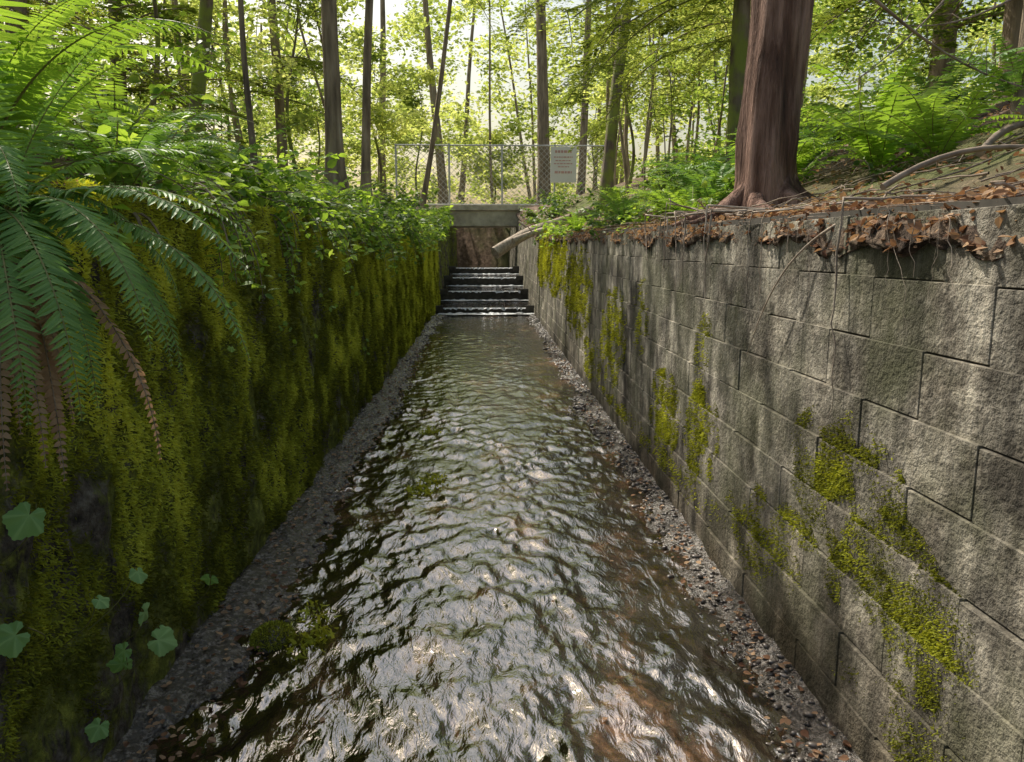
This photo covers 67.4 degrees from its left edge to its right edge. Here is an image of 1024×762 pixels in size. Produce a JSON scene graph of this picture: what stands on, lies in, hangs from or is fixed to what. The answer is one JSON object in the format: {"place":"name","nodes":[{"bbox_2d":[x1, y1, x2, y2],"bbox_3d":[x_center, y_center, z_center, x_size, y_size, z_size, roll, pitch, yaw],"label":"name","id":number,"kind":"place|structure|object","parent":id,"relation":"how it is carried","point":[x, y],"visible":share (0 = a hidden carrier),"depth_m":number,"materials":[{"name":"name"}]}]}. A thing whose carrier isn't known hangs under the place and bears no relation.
{"place":"outdoors","nodes":[
{"label":"outdoors","id":0,"kind":"place"},
{"bbox_2d":[149,314,808,761],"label":"stream water","id":1,"kind":"structure","parent":0,"point":[451,636],"depth_m":3.56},
{"bbox_2d":[442,286,525,290],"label":"pool water","id":2,"kind":"structure","parent":0,"point":[494,288],"depth_m":23.16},
{"bbox_2d":[440,301,530,307],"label":"pool water","id":3,"kind":"structure","parent":0,"point":[473,304],"depth_m":20.16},
{"bbox_2d":[4,0,1002,203],"label":"sky","id":4,"kind":"structure","parent":0,"point":[481,28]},
{"bbox_2d":[33,99,1023,263],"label":"ground","id":5,"kind":"structure","parent":0,"point":[475,245],"depth_m":5.05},
{"bbox_2d":[17,0,168,155],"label":"sword fern","id":6,"kind":"object","parent":5,"relation":"on","point":[72,99],"visible":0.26,"depth_m":2.99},
{"bbox_2d":[2,119,210,270],"bbox_3d":[-1.550,-0.652,2.672,0.565,0.527,0.943,8,13,42],"label":"salmonberry shrub","id":7,"kind":"object","parent":5,"relation":"on","point":[111,172],"visible":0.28,"depth_m":2.81,"materials":[{"name":"green plant"}]},
{"bbox_2d":[40,62,201,151],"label":"salmonberry shrub","id":8,"kind":"object","parent":5,"relation":"on","point":[133,78],"visible":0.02,"depth_m":5.08,"materials":[{"name":"green plant"}]},
{"bbox_2d":[0,0,242,143],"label":"sword fern","id":9,"kind":"object","parent":5,"relation":"on","point":[17,55],"visible":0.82,"depth_m":2.21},
{"bbox_2d":[0,0,246,144],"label":"fern","id":10,"kind":"object","parent":5,"relation":"on","point":[25,11],"visible":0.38,"depth_m":10.78,"materials":[{"name":"green plant"}]},
{"bbox_2d":[0,0,276,167],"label":"fir tree","id":11,"kind":"object","parent":5,"relation":"on","point":[138,89],"visible":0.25,"depth_m":17.48,"materials":[{"name":"green plant"}]},
{"bbox_2d":[24,110,255,243],"bbox_3d":[-1.472,-0.784,3.004,0.963,0.487,1.087,0,9,-2],"label":"sword fern","id":12,"kind":"object","parent":5,"relation":"on","point":[141,159],"visible":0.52,"depth_m":2.89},
{"bbox_2d":[47,68,233,181],"bbox_3d":[-2.248,-1.410,4.390,1.209,0.716,1.009,1,9,5],"label":"salmonberry shrub","id":13,"kind":"object","parent":5,"relation":"on","point":[158,89],"visible":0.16,"depth_m":4.35,"materials":[{"name":"green plant"}]},
{"bbox_2d":[44,99,242,188],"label":"sword fern","id":14,"kind":"object","parent":5,"relation":"on","point":[160,137],"visible":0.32,"depth_m":3.99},
{"bbox_2d":[40,65,253,146],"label":"sword fern","id":15,"kind":"object","parent":5,"relation":"on","point":[102,105],"visible":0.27,"depth_m":4.53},
{"bbox_2d":[67,94,257,254],"bbox_3d":[-1.709,-1.013,3.848,0.674,0.803,1.248,0,9,-2],"label":"salmonberry shrub","id":16,"kind":"object","parent":5,"relation":"on","point":[210,100],"visible":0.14,"depth_m":3.98,"materials":[{"name":"green plant"}]},
{"bbox_2d":[78,114,255,232],"bbox_3d":[-1.540,-0.772,3.331,0.665,0.652,1.298,2,10,13],"label":"salmonberry shrub","id":17,"kind":"object","parent":5,"relation":"on","point":[123,137],"visible":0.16,"depth_m":3.43,"materials":[{"name":"green plant"}]},
{"bbox_2d":[48,0,290,120],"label":"vine maple tree","id":18,"kind":"object","parent":5,"relation":"on","point":[199,54],"visible":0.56,"depth_m":12.62,"materials":[{"name":"green plant"}]},
{"bbox_2d":[155,136,239,183],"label":"salmonberry shrub","id":19,"kind":"object","parent":5,"relation":"on","point":[219,146],"visible":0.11,"depth_m":7.12,"materials":[{"name":"green plant"}]},
{"bbox_2d":[187,0,212,151],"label":"bigleaf maple tree","id":20,"kind":"object","parent":5,"relation":"on","point":[204,23],"visible":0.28,"depth_m":14.13,"materials":[{"name":"brown plant"}]},
{"bbox_2d":[127,0,275,148],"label":"vine maple tree","id":21,"kind":"object","parent":5,"relation":"on","point":[194,3],"visible":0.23,"depth_m":23.41,"materials":[{"name":"green plant"}]},
{"bbox_2d":[0,181,457,761],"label":"mossy retaining wall","id":22,"kind":"structure","parent":5,"relation":"on","point":[50,737],"depth_m":2.71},
{"bbox_2d":[0,246,161,490],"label":"dead fern fronds","id":23,"kind":"object","parent":22,"relation":"attached to","point":[51,390],"visible":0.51,"depth_m":1.90,"materials":[{"name":"brown plant"}]},
{"bbox_2d":[0,501,218,761],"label":"foamflower plant","id":24,"kind":"object","parent":22,"relation":"attached to","point":[19,522],"visible":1,"depth_m":2.26,"materials":[{"name":"green plant"}]},
{"bbox_2d":[0,26,256,424],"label":"sword fern","id":25,"kind":"object","parent":22,"relation":"attached to","point":[24,227],"visible":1,"depth_m":1.85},
{"bbox_2d":[183,182,265,287],"bbox_3d":[-1.308,-0.646,3.425,0.350,0.473,0.284,0,9,-2],"label":"trailing blackberry","id":26,"kind":"object","parent":22,"relation":"attached to","point":[215,220],"visible":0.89,"depth_m":3.42,"materials":[{"name":"green plant"}]},
{"bbox_2d":[194,181,279,300],"bbox_3d":[-1.278,-0.649,3.579,0.286,0.550,0.323,-8,12,-41],"label":"trailing blackberry","id":27,"kind":"object","parent":22,"relation":"attached to","point":[257,257],"visible":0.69,"depth_m":3.56,"materials":[{"name":"green plant"}]},
{"bbox_2d":[257,196,309,293],"bbox_3d":[-1.346,-0.822,4.616,0.406,0.589,0.236,7,12,37],"label":"trailing blackberry","id":28,"kind":"object","parent":22,"relation":"attached to","point":[286,237],"visible":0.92,"depth_m":4.60,"materials":[{"name":"green plant"}]},
{"bbox_2d":[211,238,378,356],"bbox_3d":[-1.419,-0.553,6.042,0.103,1.203,5.293,0,9,-2],"label":"wall herb","id":29,"kind":"object","parent":22,"relation":"attached to","point":[233,304],"depth_m":4.64,"materials":[{"name":"green plant"}]},
{"bbox_2d":[288,202,361,273],"bbox_3d":[-1.288,-0.983,5.314,0.484,0.484,0.410,0,9,-2],"label":"trailing blackberry","id":30,"kind":"object","parent":22,"relation":"attached to","point":[344,243],"visible":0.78,"depth_m":5.28,"materials":[{"name":"green plant"}]},
{"bbox_2d":[322,208,361,250],"bbox_3d":[-1.407,-1.225,6.207,0.290,0.347,0.293,7,12,36],"label":"trailing blackberry","id":31,"kind":"object","parent":22,"relation":"attached to","point":[338,217],"visible":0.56,"depth_m":6.20,"materials":[{"name":"green plant"}]},
{"bbox_2d":[340,211,373,251],"bbox_3d":[-1.431,-1.314,6.780,0.282,0.370,0.330,5,11,27],"label":"trailing blackberry","id":32,"kind":"object","parent":22,"relation":"hanging from","point":[353,231],"visible":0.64,"depth_m":6.76,"materials":[{"name":"green plant"}]},
{"bbox_2d":[361,211,398,270],"bbox_3d":[-1.398,-1.486,8.147,0.432,0.643,0.395,3,10,20],"label":"trailing blackberry","id":33,"kind":"object","parent":22,"relation":"attached to","point":[379,247],"visible":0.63,"depth_m":8.15,"materials":[{"name":"green plant"}]},
{"bbox_2d":[0,172,979,761],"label":"wall moss","id":34,"kind":"object","parent":22,"relation":"attached to","point":[398,298],"depth_m":3.39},
{"bbox_2d":[167,122,304,180],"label":"sword fern","id":35,"kind":"object","parent":5,"relation":"on","point":[255,146],"visible":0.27,"depth_m":7.07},
{"bbox_2d":[238,0,260,182],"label":"fir tree","id":36,"kind":"object","parent":5,"relation":"on","point":[249,114],"visible":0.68,"depth_m":11.27,"materials":[{"name":"brown plant"}]},
{"bbox_2d":[183,141,322,197],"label":"sword fern","id":37,"kind":"object","parent":5,"relation":"on","point":[226,159],"visible":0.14,"depth_m":5.04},
{"bbox_2d":[187,153,327,240],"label":"salmonberry shrub","id":38,"kind":"object","parent":5,"relation":"on","point":[253,178],"visible":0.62,"depth_m":4.53,"materials":[{"name":"green plant"}]},
{"bbox_2d":[187,0,387,173],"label":"fir tree","id":39,"kind":"object","parent":5,"relation":"on","point":[279,104],"visible":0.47,"depth_m":19.62,"materials":[{"name":"green plant"}]},
{"bbox_2d":[230,150,344,242],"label":"salmonberry shrub","id":40,"kind":"object","parent":5,"relation":"on","point":[331,163],"visible":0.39,"depth_m":5.05,"materials":[{"name":"green plant"}]},
{"bbox_2d":[212,0,364,181],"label":"vine maple tree","id":41,"kind":"object","parent":5,"relation":"on","point":[295,120],"visible":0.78,"depth_m":18.24,"materials":[{"name":"green plant"}]},
{"bbox_2d":[255,174,369,236],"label":"salmonberry shrub","id":42,"kind":"object","parent":5,"relation":"on","point":[358,220],"visible":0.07,"depth_m":5.90,"materials":[{"name":"green plant"}]},
{"bbox_2d":[261,41,383,181],"bbox_3d":[-7.883,-10.382,31.394,5.110,6.684,5.333,9,13,42],"label":"vine maple tree","id":43,"kind":"object","parent":5,"relation":"on","point":[353,147],"visible":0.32,"depth_m":31.17,"materials":[{"name":"green plant"}]},
{"bbox_2d":[285,153,373,271],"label":"salmonberry shrub","id":44,"kind":"object","parent":5,"relation":"on","point":[341,184],"visible":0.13,"depth_m":6.45,"materials":[{"name":"green plant"}]},
{"bbox_2d":[321,0,349,193],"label":"fir tree","id":45,"kind":"object","parent":5,"relation":"on","point":[332,109],"visible":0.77,"depth_m":13.15,"materials":[{"name":"brown plant"}]},
{"bbox_2d":[285,173,393,256],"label":"salmonberry shrub","id":46,"kind":"object","parent":5,"relation":"on","point":[359,194],"visible":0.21,"depth_m":7.19,"materials":[{"name":"green plant"}]},
{"bbox_2d":[320,185,400,268],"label":"salmonberry shrub","id":47,"kind":"object","parent":5,"relation":"on","point":[366,224],"visible":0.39,"depth_m":8.01,"materials":[{"name":"green plant"}]},
{"bbox_2d":[359,0,372,203],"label":"fir tree","id":48,"kind":"object","parent":5,"relation":"on","point":[366,132],"visible":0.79,"depth_m":15.71,"materials":[{"name":"brown plant"}]},
{"bbox_2d":[368,198,421,259],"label":"salmonberry shrub","id":49,"kind":"object","parent":5,"relation":"on","point":[399,216],"visible":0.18,"depth_m":9.97,"materials":[{"name":"green plant"}]},
{"bbox_2d":[355,175,441,209],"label":"salmonberry shrub","id":50,"kind":"object","parent":5,"relation":"on","point":[404,195],"visible":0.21,"depth_m":17.47,"materials":[{"name":"green plant"}]},
{"bbox_2d":[338,23,460,194],"bbox_3d":[-3.971,-8.748,25.309,3.975,5.733,3.905,2,10,15],"label":"vine maple tree","id":51,"kind":"object","parent":5,"relation":"on","point":[389,126],"visible":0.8,"depth_m":24.75,"materials":[{"name":"green plant"}]},
{"bbox_2d":[352,65,452,202],"bbox_3d":[-5.039,-11.171,35.438,3.802,6.480,5.239,-7,12,-38],"label":"vine maple tree","id":52,"kind":"object","parent":5,"relation":"on","point":[430,75],"visible":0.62,"depth_m":35.29,"materials":[{"name":"green plant"}]},
{"bbox_2d":[369,190,438,249],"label":"salmonberry shrub","id":53,"kind":"object","parent":5,"relation":"on","point":[411,213],"visible":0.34,"depth_m":11.71,"materials":[{"name":"green plant"}]},
{"bbox_2d":[397,204,457,250],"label":"salmonberry shrub","id":54,"kind":"object","parent":5,"relation":"on","point":[436,237],"visible":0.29,"depth_m":14.47,"materials":[{"name":"green plant"}]},
{"bbox_2d":[417,0,505,211],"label":"fir tree","id":55,"kind":"object","parent":5,"relation":"on","point":[434,129],"visible":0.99,"depth_m":21.09,"materials":[{"name":"brown plant"}]},
{"bbox_2d":[428,204,533,227],"bbox_3d":[-1.051,-5.413,31.380,6.700,3.430,1.480,0,9,-2],"label":"concrete footbridge","id":56,"kind":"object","parent":5,"relation":"on","point":[484,216],"visible":0.07,"depth_m":30.52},
{"bbox_2d":[103,313,862,761],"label":"gravel margin","id":57,"kind":"object","parent":5,"relation":"on","point":[787,697],"visible":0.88,"depth_m":3.71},
{"bbox_2d":[248,425,450,659],"bbox_3d":[-0.745,0.803,5.184,0.550,0.165,4.115,1,9,4],"label":"mossy rock","id":58,"kind":"object","parent":57,"relation":"on","point":[269,636],"visible":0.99,"depth_m":3.34,"materials":[{"name":"moss"},{"name":"rock"}]},
{"bbox_2d":[443,275,522,286],"bbox_3d":[-0.875,-2.700,24.513,2.630,1.320,0.600,0,9,-2],"label":"weir","id":59,"kind":"object","parent":5,"relation":"on","point":[449,281],"visible":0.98,"depth_m":24.58,"materials":[{"name":"concrete"}]},
{"bbox_2d":[449,266,518,277],"bbox_3d":[-0.991,-3.345,27.647,2.630,1.570,0.600,0,9,-2],"label":"weir","id":60,"kind":"object","parent":5,"relation":"on","point":[454,270],"visible":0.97,"depth_m":27.69,"materials":[{"name":"concrete"}]},
{"bbox_2d":[440,289,528,307],"bbox_3d":[-0.767,-2.067,21.578,2.630,1.030,0.600,0,9,-2],"label":"weir","id":61,"kind":"object","parent":5,"relation":"on","point":[447,295],"visible":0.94,"depth_m":21.66,"materials":[{"name":"concrete"}]},
{"bbox_2d":[435,305,533,314],"bbox_3d":[-0.665,-1.472,18.841,2.630,0.750,0.600,0,9,-2],"label":"weir","id":62,"kind":"object","parent":5,"relation":"on","point":[441,310],"visible":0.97,"depth_m":18.93,"materials":[{"name":"concrete"}]},
{"bbox_2d":[446,119,536,203],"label":"vine maple tree","id":63,"kind":"object","parent":5,"relation":"on","point":[478,163],"visible":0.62,"depth_m":42.01,"materials":[{"name":"green plant"}]},
{"bbox_2d":[394,143,603,204],"bbox_3d":[-0.403,-8.146,30.992,8.580,2.750,0.080,0,9,-2],"label":"chain link fence","id":64,"kind":"object","parent":5,"relation":"on","point":[449,162],"visible":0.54,"depth_m":30.90,"materials":[{"name":"metal"}]},
{"bbox_2d":[550,147,576,182],"bbox_3d":[2.073,-8.717,30.918,1.050,1.400,0.038,0,9,-2],"label":"warning sign","id":65,"kind":"object","parent":64,"relation":"attached to","point":[562,164],"visible":0.97,"depth_m":30.91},
{"bbox_2d":[0,0,1002,203],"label":"distant forest","id":66,"kind":"object","parent":5,"relation":"on","point":[424,21],"visible":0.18,"depth_m":46.98,"materials":[{"name":"green plant"}]},
{"bbox_2d":[0,0,1004,192],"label":"understorey foliage","id":67,"kind":"object","parent":5,"relation":"on","point":[624,142],"visible":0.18,"depth_m":22.01,"materials":[{"name":"green plant"}]},
{"bbox_2d":[33,96,1023,761],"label":"leaf litter","id":68,"kind":"object","parent":5,"relation":"on","point":[991,192],"visible":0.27,"depth_m":3.22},
{"bbox_2d":[491,206,592,258],"bbox_3d":[0.786,-3.535,18.132,2.671,1.275,0.763,-5,11,-29],"label":"fallen log","id":69,"kind":"object","parent":5,"relation":"on","point":[500,249],"visible":0.48,"depth_m":17.92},
{"bbox_2d":[522,188,579,218],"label":"salal shrub","id":70,"kind":"object","parent":5,"relation":"on","point":[556,208],"visible":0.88,"depth_m":23.33,"materials":[{"name":"green plant"}]},
{"bbox_2d":[516,0,615,203],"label":"fir tree","id":71,"kind":"object","parent":5,"relation":"on","point":[542,101],"visible":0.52,"depth_m":36.19,"materials":[{"name":"brown plant"}]},
{"bbox_2d":[535,209,600,229],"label":"sword fern","id":72,"kind":"object","parent":5,"relation":"on","point":[575,220],"visible":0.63,"depth_m":13.17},
{"bbox_2d":[550,72,631,189],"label":"vine maple tree","id":73,"kind":"object","parent":5,"relation":"on","point":[592,124],"visible":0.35,"depth_m":40.20,"materials":[{"name":"green plant"}]},
{"bbox_2d":[576,0,639,194],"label":"fir tree","id":74,"kind":"object","parent":5,"relation":"on","point":[584,127],"visible":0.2,"depth_m":34.58,"materials":[{"name":"brown plant"}]},
{"bbox_2d":[578,190,652,224],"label":"sword fern","id":75,"kind":"object","parent":5,"relation":"on","point":[615,208],"visible":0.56,"depth_m":8.38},
{"bbox_2d":[551,33,709,183],"bbox_3d":[4.009,-8.730,25.067,5.371,4.840,5.257,0,9,-2],"label":"vine maple tree","id":76,"kind":"object","parent":5,"relation":"on","point":[600,98],"visible":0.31,"depth_m":25.23,"materials":[{"name":"green plant"}]},
{"bbox_2d":[585,0,676,211],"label":"fir tree","id":77,"kind":"object","parent":5,"relation":"on","point":[608,167],"visible":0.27,"depth_m":19.30,"materials":[{"name":"green plant"}]},
{"bbox_2d":[613,200,666,232],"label":"salal shrub","id":78,"kind":"object","parent":5,"relation":"on","point":[633,213],"visible":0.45,"depth_m":7.33,"materials":[{"name":"green plant"}]},
{"bbox_2d":[617,180,702,220],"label":"sword fern","id":79,"kind":"object","parent":5,"relation":"on","point":[662,196],"visible":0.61,"depth_m":6.49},
{"bbox_2d":[615,0,731,84],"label":"fir tree","id":80,"kind":"object","parent":5,"relation":"on","point":[670,41],"visible":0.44,"depth_m":14.78,"materials":[{"name":"green plant"}]},
{"bbox_2d":[631,153,732,192],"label":"sword fern","id":81,"kind":"object","parent":5,"relation":"on","point":[685,181],"visible":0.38,"depth_m":6.89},
{"bbox_2d":[637,184,731,217],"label":"sword fern","id":82,"kind":"object","parent":5,"relation":"on","point":[681,200],"visible":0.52,"depth_m":5.63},
{"bbox_2d":[643,160,734,204],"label":"sword fern","id":83,"kind":"object","parent":5,"relation":"on","point":[710,190],"visible":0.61,"depth_m":5.77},
{"bbox_2d":[659,0,732,152],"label":"vine maple tree","id":84,"kind":"object","parent":5,"relation":"on","point":[690,72],"visible":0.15,"depth_m":26.23,"materials":[{"name":"green plant"}]},
{"bbox_2d":[671,0,822,226],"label":"red cedar tree","id":85,"kind":"object","parent":5,"relation":"on","point":[766,141],"visible":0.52,"depth_m":4.76,"materials":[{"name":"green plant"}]},
{"bbox_2d":[652,123,841,176],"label":"sword fern","id":86,"kind":"object","parent":5,"relation":"on","point":[713,165],"visible":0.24,"depth_m":6.40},
{"bbox_2d":[691,2,829,117],"bbox_3d":[6.770,-9.584,20.752,4.769,8.282,4.881,0,9,-2],"label":"vine maple tree","id":87,"kind":"object","parent":5,"relation":"on","point":[717,87],"visible":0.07,"depth_m":21.02,"materials":[{"name":"green plant"}]},
{"bbox_2d":[563,0,959,163],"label":"hemlock tree","id":88,"kind":"object","parent":5,"relation":"on","point":[740,29],"visible":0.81,"depth_m":9.05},
{"bbox_2d":[653,0,875,144],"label":"vine maple tree","id":89,"kind":"object","parent":5,"relation":"on","point":[719,54],"visible":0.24,"depth_m":16.61,"materials":[{"name":"green plant"}]},
{"bbox_2d":[509,196,1023,761],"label":"concrete block wall","id":90,"kind":"structure","parent":5,"relation":"on","point":[933,396],"depth_m":2.63,"materials":[{"name":"concrete"}]},
{"bbox_2d":[516,191,1023,261],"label":"soil edge","id":91,"kind":"object","parent":90,"relation":"on","point":[877,238],"visible":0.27,"depth_m":2.48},
{"bbox_2d":[582,196,979,418],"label":"hanging roots","id":92,"kind":"object","parent":91,"relation":"hanging from","point":[725,209],"visible":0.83,"depth_m":3.45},
{"bbox_2d":[692,115,857,180],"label":"sword fern","id":93,"kind":"object","parent":5,"relation":"on","point":[809,144],"visible":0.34,"depth_m":5.65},
{"bbox_2d":[726,117,849,170],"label":"sword fern","id":94,"kind":"object","parent":5,"relation":"on","point":[806,136],"visible":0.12,"depth_m":7.12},
{"bbox_2d":[595,106,1023,228],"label":"fallen twigs","id":95,"kind":"object","parent":5,"relation":"on","point":[1012,187],"depth_m":3.66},
{"bbox_2d":[853,156,921,184],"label":"salal shrub","id":96,"kind":"object","parent":5,"relation":"on","point":[870,167],"visible":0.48,"depth_m":4.57,"materials":[{"name":"green plant"}]},
{"bbox_2d":[798,44,987,175],"bbox_3d":[2.323,-1.497,4.801,1.440,0.799,1.494,0,9,-2],"label":"sword fern","id":97,"kind":"object","parent":5,"relation":"on","point":[880,153],"visible":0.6,"depth_m":4.70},
{"bbox_2d":[813,83,995,136],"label":"sword fern","id":98,"kind":"object","parent":5,"relation":"on","point":[897,114],"visible":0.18,"depth_m":6.29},
{"bbox_2d":[808,0,1004,100],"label":"fir tree","id":99,"kind":"object","parent":5,"relation":"on","point":[941,63],"visible":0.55,"depth_m":12.48,"materials":[{"name":"green plant"}]},
{"bbox_2d":[800,54,1014,158],"bbox_3d":[2.434,-1.773,5.295,1.609,0.906,1.625,8,13,41],"label":"sword fern","id":100,"kind":"object","parent":5,"relation":"on","point":[821,115],"visible":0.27,"depth_m":5.15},
{"bbox_2d":[817,55,1023,172],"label":"sword fern","id":101,"kind":"object","parent":5,"relation":"on","point":[938,138],"visible":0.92,"depth_m":4.14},
{"bbox_2d":[843,0,1023,125],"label":"bare branches","id":102,"kind":"object","parent":5,"relation":"on","point":[900,22],"visible":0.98,"depth_m":4.27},
{"bbox_2d":[859,42,1007,121],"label":"sword fern","id":103,"kind":"object","parent":5,"relation":"on","point":[919,81],"visible":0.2,"depth_m":7.49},
{"bbox_2d":[880,141,1023,189],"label":"fallen branch","id":104,"kind":"object","parent":5,"relation":"on","point":[903,174],"visible":1,"depth_m":3.41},
{"bbox_2d":[906,0,1023,104],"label":"fir tree","id":105,"kind":"object","parent":5,"relation":"on","point":[1013,9],"visible":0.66,"depth_m":10.30,"materials":[{"name":"green plant"}]},
{"bbox_2d":[908,26,1023,103],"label":"sword fern","id":106,"kind":"object","parent":5,"relation":"on","point":[1018,65],"visible":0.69,"depth_m":4.66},
{"bbox_2d":[953,47,1023,112],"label":"sword fern","id":107,"kind":"object","parent":5,"relation":"on","point":[1008,55],"visible":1,"depth_m":3.76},
{"bbox_2d":[1009,2,1023,119],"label":"hemlock tree","id":108,"kind":"object","parent":5,"relation":"on","point":[1014,103],"visible":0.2,"depth_m":4.58,"materials":[{"name":"brown plant"}]},
{"bbox_2d":[504,0,733,151],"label":"hemlock boughs","id":109,"kind":"object","parent":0,"point":[673,25],"visible":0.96,"depth_m":10.30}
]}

